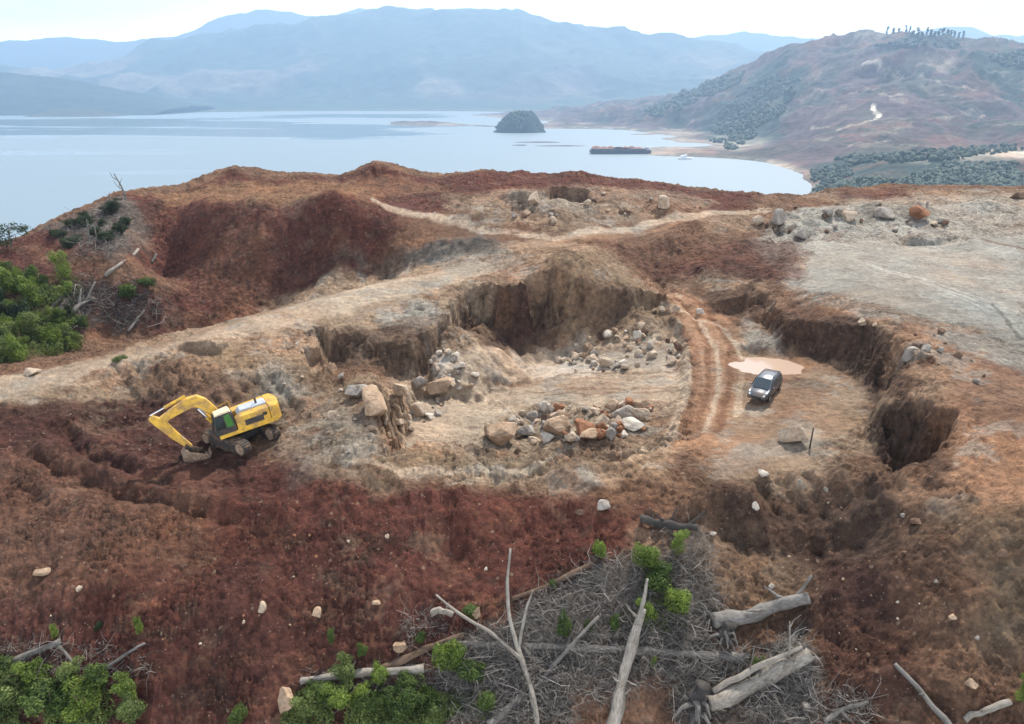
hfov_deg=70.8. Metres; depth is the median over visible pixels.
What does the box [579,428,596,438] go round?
rock
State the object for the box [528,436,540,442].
stone
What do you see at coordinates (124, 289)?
shrub
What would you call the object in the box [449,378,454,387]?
rock
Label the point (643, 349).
stone
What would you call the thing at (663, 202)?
rock
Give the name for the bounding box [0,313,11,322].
shrub
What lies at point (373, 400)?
rock
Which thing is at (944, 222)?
stone
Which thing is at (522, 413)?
stone
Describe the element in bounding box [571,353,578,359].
stone
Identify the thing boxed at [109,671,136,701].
shrub
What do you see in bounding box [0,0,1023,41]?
sky
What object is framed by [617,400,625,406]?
stone
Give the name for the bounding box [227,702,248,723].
shrub
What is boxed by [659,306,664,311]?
rock
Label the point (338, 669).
shrub
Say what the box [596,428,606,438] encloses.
stone
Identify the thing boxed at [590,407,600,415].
rock
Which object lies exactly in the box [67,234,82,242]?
shrub
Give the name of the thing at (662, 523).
fallen log
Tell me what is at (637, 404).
stone
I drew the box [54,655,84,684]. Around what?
shrub
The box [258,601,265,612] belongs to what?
rock
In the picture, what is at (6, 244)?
tree
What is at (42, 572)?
rock
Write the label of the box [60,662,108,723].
shrub
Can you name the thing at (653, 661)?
shrub
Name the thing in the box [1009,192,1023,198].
rock
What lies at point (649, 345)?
stone
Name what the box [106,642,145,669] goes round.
fallen branch
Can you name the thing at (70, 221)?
shrub
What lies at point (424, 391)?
stone
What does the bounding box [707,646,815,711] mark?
fallen log
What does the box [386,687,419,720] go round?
shrub
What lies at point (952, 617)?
rock
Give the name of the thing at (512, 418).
rock
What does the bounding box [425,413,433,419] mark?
rock
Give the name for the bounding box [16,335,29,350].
shrub
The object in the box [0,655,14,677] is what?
shrub
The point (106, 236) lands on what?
shrub
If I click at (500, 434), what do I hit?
rock
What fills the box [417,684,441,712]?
shrub
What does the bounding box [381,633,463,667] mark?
fallen log
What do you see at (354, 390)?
rock
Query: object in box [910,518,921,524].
rock
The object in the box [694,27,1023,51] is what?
distant mountains
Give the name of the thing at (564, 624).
shrub
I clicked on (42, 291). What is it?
shrub
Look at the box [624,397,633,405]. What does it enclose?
stone
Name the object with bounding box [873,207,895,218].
rock
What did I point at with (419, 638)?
shrub
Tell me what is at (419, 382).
rock
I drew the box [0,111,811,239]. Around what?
water
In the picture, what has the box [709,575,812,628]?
fallen log
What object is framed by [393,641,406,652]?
rock
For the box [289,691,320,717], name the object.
shrub
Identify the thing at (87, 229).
dead sapling
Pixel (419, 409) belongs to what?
rock
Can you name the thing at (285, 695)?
rock
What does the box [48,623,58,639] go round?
shrub
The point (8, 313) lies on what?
shrub
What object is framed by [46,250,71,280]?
shrub
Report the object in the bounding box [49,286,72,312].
fallen log
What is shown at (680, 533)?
shrub
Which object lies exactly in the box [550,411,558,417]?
stone
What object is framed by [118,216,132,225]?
shrub
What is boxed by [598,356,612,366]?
stone
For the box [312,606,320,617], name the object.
rock
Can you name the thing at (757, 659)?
shrub
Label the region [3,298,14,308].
shrub
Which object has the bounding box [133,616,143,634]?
shrub
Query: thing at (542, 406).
stone
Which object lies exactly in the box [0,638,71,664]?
fallen log
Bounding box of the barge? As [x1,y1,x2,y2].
[589,146,650,153]
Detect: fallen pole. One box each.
[528,615,599,691]
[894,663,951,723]
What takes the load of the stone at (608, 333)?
on the ground
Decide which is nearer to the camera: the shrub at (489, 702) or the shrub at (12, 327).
the shrub at (489, 702)
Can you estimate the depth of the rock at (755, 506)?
50.04 m
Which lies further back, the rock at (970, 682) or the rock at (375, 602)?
the rock at (375, 602)
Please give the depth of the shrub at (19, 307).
91.53 m
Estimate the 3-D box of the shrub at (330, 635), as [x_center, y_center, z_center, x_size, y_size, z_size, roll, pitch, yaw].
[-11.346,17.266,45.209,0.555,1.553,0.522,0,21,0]
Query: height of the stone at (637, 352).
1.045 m
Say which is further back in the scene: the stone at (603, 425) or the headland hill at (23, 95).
the headland hill at (23, 95)
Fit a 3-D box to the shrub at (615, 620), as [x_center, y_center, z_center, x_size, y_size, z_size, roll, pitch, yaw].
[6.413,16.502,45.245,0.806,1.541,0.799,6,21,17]
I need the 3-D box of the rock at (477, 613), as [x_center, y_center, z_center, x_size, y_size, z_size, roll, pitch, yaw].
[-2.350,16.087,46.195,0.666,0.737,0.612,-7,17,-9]
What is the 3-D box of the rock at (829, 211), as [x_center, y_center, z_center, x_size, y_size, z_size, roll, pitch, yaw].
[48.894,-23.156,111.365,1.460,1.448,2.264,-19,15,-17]
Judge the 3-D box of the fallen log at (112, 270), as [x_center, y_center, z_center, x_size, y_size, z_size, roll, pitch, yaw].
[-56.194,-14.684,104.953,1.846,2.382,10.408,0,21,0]
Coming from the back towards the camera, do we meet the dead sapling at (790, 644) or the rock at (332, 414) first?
the rock at (332, 414)
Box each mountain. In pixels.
[0,5,764,112]
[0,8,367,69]
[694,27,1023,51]
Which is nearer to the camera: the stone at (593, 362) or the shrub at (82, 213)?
the stone at (593, 362)
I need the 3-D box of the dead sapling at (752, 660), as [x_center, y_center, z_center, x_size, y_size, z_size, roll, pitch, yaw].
[14.326,18.023,42.702,0.567,3.015,0.177,-3,21,-7]
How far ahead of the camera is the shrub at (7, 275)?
94.92 m
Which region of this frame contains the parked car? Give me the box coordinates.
[747,368,782,401]
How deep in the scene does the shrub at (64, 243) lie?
104.70 m
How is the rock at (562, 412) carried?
on the ground
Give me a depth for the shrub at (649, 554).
46.68 m
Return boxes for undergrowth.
[0,265,689,723]
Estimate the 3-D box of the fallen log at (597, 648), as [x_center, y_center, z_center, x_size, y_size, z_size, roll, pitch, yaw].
[5.210,17.671,44.602,18.577,0.958,0.644,1,21,4]
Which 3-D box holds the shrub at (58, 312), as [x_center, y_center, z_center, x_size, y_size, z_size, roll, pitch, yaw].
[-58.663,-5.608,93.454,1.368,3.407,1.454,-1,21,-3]
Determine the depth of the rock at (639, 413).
65.25 m
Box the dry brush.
[0,196,888,723]
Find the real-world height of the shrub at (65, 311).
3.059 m
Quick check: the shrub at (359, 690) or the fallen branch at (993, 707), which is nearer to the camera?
the fallen branch at (993, 707)
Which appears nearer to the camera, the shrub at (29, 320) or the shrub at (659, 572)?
the shrub at (659, 572)
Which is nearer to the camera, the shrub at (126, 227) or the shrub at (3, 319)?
the shrub at (3, 319)
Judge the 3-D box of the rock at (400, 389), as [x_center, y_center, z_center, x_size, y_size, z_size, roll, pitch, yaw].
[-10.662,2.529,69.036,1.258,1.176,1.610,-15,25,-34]
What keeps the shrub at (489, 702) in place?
on the ground
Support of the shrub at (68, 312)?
on the ground
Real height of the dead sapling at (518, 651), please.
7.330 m
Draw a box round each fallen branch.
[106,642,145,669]
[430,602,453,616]
[823,700,868,723]
[963,698,1012,722]
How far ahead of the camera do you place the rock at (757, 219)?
108.45 m
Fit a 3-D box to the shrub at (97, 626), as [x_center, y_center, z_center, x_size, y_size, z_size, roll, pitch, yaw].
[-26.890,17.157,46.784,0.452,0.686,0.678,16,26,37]
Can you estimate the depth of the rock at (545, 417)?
68.15 m
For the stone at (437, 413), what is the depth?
69.83 m
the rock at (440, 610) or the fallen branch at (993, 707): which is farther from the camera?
the rock at (440, 610)
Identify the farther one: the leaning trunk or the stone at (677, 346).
the stone at (677, 346)
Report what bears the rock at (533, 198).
on the ground
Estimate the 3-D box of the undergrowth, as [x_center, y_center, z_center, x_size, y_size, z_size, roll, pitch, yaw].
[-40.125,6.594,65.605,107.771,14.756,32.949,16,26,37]
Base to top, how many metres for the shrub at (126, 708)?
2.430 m
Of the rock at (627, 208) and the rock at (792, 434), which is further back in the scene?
the rock at (627, 208)
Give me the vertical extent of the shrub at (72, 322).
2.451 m
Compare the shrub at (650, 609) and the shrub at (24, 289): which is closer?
the shrub at (650, 609)
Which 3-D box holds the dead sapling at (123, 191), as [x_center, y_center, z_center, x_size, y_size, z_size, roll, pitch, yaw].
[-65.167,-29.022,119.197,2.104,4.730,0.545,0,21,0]
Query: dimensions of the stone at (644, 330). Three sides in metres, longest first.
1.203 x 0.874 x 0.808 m
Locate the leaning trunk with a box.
[606,578,648,723]
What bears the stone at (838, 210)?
on the ground
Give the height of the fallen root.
1.810 m
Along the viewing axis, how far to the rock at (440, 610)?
46.15 m
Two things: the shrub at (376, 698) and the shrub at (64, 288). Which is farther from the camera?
the shrub at (64, 288)
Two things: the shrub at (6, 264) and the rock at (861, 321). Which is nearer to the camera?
the rock at (861, 321)
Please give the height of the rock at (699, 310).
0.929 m
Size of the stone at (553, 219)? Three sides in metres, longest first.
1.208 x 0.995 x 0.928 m
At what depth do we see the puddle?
75.31 m
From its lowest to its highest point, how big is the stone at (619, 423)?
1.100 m
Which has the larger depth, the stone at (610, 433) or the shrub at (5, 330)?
the shrub at (5, 330)
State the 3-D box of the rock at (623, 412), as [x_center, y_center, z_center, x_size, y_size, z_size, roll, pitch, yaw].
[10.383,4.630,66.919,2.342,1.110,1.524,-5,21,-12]
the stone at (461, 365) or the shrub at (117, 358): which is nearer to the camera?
the shrub at (117, 358)
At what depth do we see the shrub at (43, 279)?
96.53 m
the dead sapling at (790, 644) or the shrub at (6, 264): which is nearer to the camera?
the dead sapling at (790, 644)
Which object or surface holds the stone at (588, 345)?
on the ground
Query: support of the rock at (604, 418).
on the ground
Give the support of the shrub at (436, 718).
on the ground
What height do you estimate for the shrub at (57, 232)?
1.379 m
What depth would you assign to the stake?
57.32 m
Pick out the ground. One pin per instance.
(384, 276)
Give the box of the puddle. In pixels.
[728,357,803,374]
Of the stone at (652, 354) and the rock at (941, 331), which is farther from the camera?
the stone at (652, 354)
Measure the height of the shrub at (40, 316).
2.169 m
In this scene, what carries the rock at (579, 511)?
on the ground
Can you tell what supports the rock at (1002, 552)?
on the ground
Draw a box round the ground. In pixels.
[0,160,1023,723]
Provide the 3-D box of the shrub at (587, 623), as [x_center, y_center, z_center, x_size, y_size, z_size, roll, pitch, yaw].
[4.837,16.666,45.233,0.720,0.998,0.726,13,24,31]
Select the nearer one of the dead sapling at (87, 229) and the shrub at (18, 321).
the shrub at (18, 321)
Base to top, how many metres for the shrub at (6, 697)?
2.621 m
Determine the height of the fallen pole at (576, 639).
3.249 m
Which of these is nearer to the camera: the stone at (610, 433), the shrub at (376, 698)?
the shrub at (376, 698)
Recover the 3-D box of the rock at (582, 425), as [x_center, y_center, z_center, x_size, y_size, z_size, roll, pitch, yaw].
[6.179,5.858,62.752,1.883,1.552,1.886,9,22,23]
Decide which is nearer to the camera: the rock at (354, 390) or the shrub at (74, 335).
the rock at (354, 390)
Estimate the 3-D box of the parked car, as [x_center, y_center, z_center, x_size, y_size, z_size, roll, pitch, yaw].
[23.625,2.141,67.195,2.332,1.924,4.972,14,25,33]
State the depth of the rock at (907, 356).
65.63 m
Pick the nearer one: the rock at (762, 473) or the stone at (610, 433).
the rock at (762, 473)
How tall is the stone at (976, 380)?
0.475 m
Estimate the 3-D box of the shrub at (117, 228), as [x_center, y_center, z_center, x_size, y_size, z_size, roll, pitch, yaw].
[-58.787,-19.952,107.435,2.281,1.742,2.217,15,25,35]
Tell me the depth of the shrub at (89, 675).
43.91 m
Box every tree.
[0,222,32,247]
[0,233,11,246]
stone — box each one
[421,388,428,394]
[434,410,441,415]
[435,350,442,355]
[457,362,465,367]
[471,372,478,376]
[518,410,525,415]
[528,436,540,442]
[537,401,547,412]
[550,216,556,222]
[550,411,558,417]
[553,403,564,410]
[554,356,560,362]
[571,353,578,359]
[580,352,586,357]
[583,199,590,205]
[583,342,593,348]
[586,354,597,360]
[590,349,598,354]
[590,360,597,365]
[595,422,607,429]
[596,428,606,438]
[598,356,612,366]
[604,329,612,337]
[605,400,618,410]
[605,427,615,439]
[612,362,620,367]
[613,415,621,421]
[615,421,624,429]
[615,425,623,432]
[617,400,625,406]
[619,359,626,364]
[621,364,628,369]
[621,430,627,437]
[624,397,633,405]
[632,400,642,407]
[633,330,641,339]
[634,349,642,356]
[636,322,645,328]
[641,327,648,333]
[641,347,646,353]
[647,342,652,348]
[647,350,657,358]
[665,356,676,364]
[673,341,681,350]
[835,207,842,214]
[941,219,949,225]
[972,378,980,382]
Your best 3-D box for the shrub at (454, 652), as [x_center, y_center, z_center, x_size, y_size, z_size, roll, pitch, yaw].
[-3.849,18.176,44.277,2.227,2.741,1.698,-5,21,-13]
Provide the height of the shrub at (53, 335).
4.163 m
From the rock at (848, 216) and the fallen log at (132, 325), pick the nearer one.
the fallen log at (132, 325)
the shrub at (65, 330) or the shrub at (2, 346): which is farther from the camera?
the shrub at (65, 330)
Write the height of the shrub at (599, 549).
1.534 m
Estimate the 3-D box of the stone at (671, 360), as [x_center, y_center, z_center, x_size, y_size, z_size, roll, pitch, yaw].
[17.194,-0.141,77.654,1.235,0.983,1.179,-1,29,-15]
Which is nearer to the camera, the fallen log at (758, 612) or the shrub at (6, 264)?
the fallen log at (758, 612)
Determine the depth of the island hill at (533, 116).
2330.45 m
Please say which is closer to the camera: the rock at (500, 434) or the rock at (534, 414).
the rock at (500, 434)
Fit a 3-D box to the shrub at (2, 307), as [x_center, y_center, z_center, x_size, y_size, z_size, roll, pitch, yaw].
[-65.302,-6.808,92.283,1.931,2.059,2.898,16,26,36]
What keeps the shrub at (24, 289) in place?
on the ground
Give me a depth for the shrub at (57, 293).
95.69 m
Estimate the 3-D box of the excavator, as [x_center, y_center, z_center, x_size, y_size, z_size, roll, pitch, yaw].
[-23.366,5.164,58.590,5.802,5.961,9.434,14,25,34]
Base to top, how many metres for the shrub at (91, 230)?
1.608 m
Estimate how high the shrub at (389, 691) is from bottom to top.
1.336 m
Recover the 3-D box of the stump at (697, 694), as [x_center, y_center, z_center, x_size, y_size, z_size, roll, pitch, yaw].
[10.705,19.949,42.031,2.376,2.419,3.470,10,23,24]
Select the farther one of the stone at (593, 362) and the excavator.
the stone at (593, 362)
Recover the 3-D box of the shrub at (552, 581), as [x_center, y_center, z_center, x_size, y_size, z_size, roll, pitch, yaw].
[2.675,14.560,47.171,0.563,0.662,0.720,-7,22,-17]
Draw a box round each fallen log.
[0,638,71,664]
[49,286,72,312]
[73,281,95,312]
[104,248,139,276]
[127,309,144,331]
[300,661,423,684]
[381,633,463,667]
[448,636,749,661]
[486,693,524,723]
[640,506,705,531]
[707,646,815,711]
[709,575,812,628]
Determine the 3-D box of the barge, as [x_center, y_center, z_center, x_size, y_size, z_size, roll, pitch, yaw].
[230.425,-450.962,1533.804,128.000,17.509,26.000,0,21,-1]
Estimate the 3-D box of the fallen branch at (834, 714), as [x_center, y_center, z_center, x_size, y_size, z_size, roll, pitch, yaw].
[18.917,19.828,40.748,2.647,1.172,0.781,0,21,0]
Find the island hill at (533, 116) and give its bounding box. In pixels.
[493,110,545,132]
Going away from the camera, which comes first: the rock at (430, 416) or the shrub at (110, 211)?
the rock at (430, 416)
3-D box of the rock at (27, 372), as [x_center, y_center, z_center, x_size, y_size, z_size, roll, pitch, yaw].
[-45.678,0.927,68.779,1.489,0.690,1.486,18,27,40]
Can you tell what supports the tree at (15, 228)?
on the ground
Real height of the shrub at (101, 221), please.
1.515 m
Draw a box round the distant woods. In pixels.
[495,35,1023,191]
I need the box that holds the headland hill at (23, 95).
[0,72,214,115]
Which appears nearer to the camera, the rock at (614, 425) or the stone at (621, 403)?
the rock at (614, 425)
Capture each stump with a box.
[673,679,710,723]
[705,621,738,651]
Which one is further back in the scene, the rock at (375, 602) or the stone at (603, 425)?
the stone at (603, 425)
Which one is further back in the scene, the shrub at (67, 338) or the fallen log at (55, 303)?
the fallen log at (55, 303)
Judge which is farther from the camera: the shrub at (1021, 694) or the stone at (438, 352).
the stone at (438, 352)
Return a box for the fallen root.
[511,561,594,600]
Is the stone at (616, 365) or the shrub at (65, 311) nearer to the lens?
the stone at (616, 365)
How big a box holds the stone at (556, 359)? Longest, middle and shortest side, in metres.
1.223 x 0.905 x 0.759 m
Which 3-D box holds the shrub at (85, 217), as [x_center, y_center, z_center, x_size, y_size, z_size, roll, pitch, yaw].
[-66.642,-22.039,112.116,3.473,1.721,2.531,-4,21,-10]
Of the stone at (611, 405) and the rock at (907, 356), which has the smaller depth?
the rock at (907, 356)
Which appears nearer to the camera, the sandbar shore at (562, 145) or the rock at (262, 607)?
the rock at (262, 607)
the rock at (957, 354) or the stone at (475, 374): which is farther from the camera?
the stone at (475, 374)
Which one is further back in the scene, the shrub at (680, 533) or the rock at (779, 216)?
the rock at (779, 216)
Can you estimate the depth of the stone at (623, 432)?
62.31 m
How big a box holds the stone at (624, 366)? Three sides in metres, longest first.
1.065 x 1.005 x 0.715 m
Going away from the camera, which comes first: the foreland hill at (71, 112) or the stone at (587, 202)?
the stone at (587, 202)
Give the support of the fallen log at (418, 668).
on the ground
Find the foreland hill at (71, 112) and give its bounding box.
[24,108,128,116]
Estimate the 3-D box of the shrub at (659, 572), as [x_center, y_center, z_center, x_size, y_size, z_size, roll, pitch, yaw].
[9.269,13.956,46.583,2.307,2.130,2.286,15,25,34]
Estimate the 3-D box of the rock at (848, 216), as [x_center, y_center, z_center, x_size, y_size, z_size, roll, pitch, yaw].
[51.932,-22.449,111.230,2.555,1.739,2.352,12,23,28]
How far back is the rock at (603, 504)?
50.67 m
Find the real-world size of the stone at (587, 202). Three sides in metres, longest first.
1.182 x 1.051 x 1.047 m
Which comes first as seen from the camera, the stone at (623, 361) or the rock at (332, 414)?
the rock at (332, 414)
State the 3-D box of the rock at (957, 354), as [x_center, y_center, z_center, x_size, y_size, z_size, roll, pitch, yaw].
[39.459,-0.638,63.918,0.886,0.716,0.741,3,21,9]
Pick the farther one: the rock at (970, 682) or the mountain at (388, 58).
the mountain at (388, 58)
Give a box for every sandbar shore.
[514,142,559,142]
[547,145,577,145]
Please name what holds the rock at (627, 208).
on the ground
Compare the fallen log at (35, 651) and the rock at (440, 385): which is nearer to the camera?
the fallen log at (35, 651)
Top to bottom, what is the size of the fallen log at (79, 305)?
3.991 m
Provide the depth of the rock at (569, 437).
61.60 m
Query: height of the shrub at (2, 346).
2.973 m
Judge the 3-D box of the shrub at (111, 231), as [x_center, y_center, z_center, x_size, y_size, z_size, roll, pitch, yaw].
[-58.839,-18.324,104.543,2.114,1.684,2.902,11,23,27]
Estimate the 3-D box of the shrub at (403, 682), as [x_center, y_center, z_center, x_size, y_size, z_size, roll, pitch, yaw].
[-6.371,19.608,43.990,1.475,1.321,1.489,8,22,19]
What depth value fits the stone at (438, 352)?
76.92 m
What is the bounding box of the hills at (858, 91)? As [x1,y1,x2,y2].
[391,29,1023,193]
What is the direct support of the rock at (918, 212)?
on the ground
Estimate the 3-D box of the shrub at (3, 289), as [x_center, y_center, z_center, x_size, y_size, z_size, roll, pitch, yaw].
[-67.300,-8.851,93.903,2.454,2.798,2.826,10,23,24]
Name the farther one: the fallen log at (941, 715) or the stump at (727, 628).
the stump at (727, 628)
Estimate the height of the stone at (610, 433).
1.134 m
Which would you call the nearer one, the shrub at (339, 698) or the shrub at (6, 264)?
the shrub at (339, 698)
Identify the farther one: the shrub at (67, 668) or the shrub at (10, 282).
the shrub at (10, 282)
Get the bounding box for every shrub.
[0,260,14,277]
[0,266,25,294]
[0,268,9,294]
[0,284,5,296]
[0,287,4,301]
[0,301,11,313]
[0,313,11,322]
[0,320,18,337]
[0,325,12,343]
[0,338,11,363]
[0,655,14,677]
[0,668,24,711]
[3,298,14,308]
[3,305,16,318]
[3,333,26,362]
[8,299,31,318]
[9,656,54,683]
[15,275,42,292]
[15,318,29,337]
[15,676,70,719]
[16,275,41,305]
[16,311,40,347]
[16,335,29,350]
[24,264,39,280]
[33,322,62,347]
[35,274,49,288]
[35,310,45,324]
[37,285,45,299]
[43,283,61,300]
[43,306,62,324]
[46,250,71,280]
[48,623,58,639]
[49,229,67,236]
[52,280,72,296]
[52,307,66,322]
[52,308,68,326]
[53,322,67,329]
[54,314,78,329]
[54,323,72,339]
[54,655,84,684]
[59,334,76,350]
[60,218,76,226]
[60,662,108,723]
[61,239,72,248]
[63,237,78,247]
[63,298,75,325]
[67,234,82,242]
[70,314,88,329]
[70,331,79,343]
[74,215,96,222]
[76,210,90,218]
[76,218,92,226]
[83,663,109,692]
[86,226,102,235]
[93,621,103,630]
[97,217,107,225]
[97,229,114,239]
[99,197,120,210]
[99,207,115,214]
[99,231,116,240]
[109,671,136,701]
[110,354,127,361]
[111,223,125,231]
[113,222,129,232]
[115,689,147,723]
[116,283,137,298]
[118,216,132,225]
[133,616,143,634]
[134,277,156,287]
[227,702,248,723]
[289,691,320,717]
[303,679,332,704]
[318,681,358,710]
[327,627,334,644]
[327,651,356,690]
[353,680,372,700]
[356,642,367,656]
[357,689,383,712]
[370,660,389,686]
[378,685,402,705]
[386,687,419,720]
[393,668,418,692]
[415,630,425,643]
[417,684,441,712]
[425,692,447,723]
[431,638,467,671]
[452,659,485,682]
[461,603,477,618]
[475,690,497,710]
[549,579,556,587]
[556,608,571,638]
[582,619,593,631]
[591,539,605,557]
[608,614,620,631]
[630,542,661,569]
[635,597,658,621]
[643,561,673,592]
[649,656,655,668]
[660,584,692,614]
[670,529,689,555]
[749,654,764,664]
[1015,673,1023,702]
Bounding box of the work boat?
[678,154,692,158]
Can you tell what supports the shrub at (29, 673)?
on the ground
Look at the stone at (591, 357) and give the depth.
80.95 m
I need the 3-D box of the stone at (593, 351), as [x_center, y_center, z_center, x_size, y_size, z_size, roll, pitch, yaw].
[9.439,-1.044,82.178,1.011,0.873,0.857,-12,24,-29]
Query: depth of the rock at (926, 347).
64.04 m
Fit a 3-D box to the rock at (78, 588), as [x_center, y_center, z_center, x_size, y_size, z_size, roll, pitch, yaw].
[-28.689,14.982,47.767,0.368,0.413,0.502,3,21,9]
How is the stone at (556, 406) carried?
on the ground
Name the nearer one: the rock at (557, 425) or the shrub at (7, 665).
the shrub at (7, 665)
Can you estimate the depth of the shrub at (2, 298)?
93.47 m
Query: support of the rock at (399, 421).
on the ground
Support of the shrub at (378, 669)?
on the ground
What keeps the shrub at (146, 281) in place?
on the ground
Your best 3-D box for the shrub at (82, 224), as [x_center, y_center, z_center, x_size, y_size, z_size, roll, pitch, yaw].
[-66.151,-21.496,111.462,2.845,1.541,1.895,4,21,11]
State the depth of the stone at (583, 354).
82.21 m
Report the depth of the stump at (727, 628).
44.40 m
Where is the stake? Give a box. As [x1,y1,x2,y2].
[809,428,813,448]
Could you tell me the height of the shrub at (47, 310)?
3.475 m
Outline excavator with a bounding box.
[148,393,281,462]
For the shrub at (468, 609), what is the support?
on the ground
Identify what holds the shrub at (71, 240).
on the ground
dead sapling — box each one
[86,219,89,238]
[110,173,126,199]
[435,548,539,723]
[748,646,756,678]
[787,615,805,657]
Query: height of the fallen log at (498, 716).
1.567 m
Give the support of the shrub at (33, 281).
on the ground
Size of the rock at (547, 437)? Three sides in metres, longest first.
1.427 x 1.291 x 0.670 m
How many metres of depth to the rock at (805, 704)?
41.29 m
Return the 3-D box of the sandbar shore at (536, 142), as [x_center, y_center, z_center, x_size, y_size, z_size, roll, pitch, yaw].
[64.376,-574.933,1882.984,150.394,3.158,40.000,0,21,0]
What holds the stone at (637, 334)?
on the ground
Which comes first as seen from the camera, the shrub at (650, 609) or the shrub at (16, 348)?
the shrub at (650, 609)
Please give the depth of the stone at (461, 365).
75.32 m
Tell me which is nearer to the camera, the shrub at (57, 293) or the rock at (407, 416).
the rock at (407, 416)
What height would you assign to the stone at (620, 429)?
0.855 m
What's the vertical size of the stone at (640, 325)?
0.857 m
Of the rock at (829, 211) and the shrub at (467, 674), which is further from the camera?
the rock at (829, 211)
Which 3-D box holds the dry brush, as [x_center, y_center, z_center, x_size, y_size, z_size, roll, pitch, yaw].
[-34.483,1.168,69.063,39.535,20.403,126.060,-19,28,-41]
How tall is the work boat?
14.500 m
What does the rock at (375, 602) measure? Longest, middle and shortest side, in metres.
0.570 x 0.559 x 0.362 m
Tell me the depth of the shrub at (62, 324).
92.17 m
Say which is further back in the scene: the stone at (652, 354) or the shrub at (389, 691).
the stone at (652, 354)
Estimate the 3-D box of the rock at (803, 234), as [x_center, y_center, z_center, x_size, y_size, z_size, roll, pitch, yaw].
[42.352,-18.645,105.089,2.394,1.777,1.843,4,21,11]
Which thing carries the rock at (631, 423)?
on the ground
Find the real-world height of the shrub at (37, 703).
2.239 m
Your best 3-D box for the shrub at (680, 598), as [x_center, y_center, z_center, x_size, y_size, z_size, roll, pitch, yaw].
[10.388,15.191,45.567,1.718,2.390,1.979,-12,23,-28]
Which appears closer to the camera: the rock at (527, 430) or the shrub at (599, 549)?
the shrub at (599, 549)
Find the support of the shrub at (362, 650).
on the ground
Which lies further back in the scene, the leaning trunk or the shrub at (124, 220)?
the shrub at (124, 220)
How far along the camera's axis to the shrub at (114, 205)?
115.44 m
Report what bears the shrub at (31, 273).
on the ground
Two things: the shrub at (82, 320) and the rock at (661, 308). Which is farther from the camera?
the shrub at (82, 320)
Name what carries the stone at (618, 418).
on the ground
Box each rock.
[23,368,41,376]
[33,567,50,575]
[75,585,82,591]
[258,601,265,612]
[278,686,292,713]
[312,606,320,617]
[327,410,339,419]
[345,384,366,396]
[362,384,387,416]
[372,600,379,604]
[392,384,408,395]
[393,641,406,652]
[395,419,403,424]
[402,413,411,419]
[410,402,429,416]
[413,376,426,389]
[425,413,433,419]
[427,376,451,394]
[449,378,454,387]
[472,607,479,618]
[484,422,516,446]
[508,415,519,424]
[516,425,535,435]
[526,411,538,420]
[528,191,538,203]
[541,414,550,420]
[541,431,554,443]
[543,415,570,435]
[556,410,566,415]
[564,432,576,441]
[574,418,594,435]
[574,509,583,514]
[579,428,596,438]
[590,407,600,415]
[595,414,609,425]
[597,499,610,509]
[611,422,617,433]
[612,405,633,418]
[621,417,644,430]
[623,205,631,210]
[630,408,649,420]
[658,195,669,208]
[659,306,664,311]
[696,308,704,313]
[751,215,764,224]
[752,501,759,510]
[758,469,768,476]
[771,208,785,224]
[777,426,808,441]
[794,228,809,239]
[801,701,811,710]
[822,208,833,216]
[840,210,857,221]
[857,318,866,325]
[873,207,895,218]
[902,346,919,362]
[909,205,929,218]
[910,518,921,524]
[921,344,931,351]
[937,328,945,333]
[948,614,956,619]
[951,351,962,357]
[965,678,978,688]
[996,549,1007,556]
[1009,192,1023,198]
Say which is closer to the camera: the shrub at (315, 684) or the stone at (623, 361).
the shrub at (315, 684)

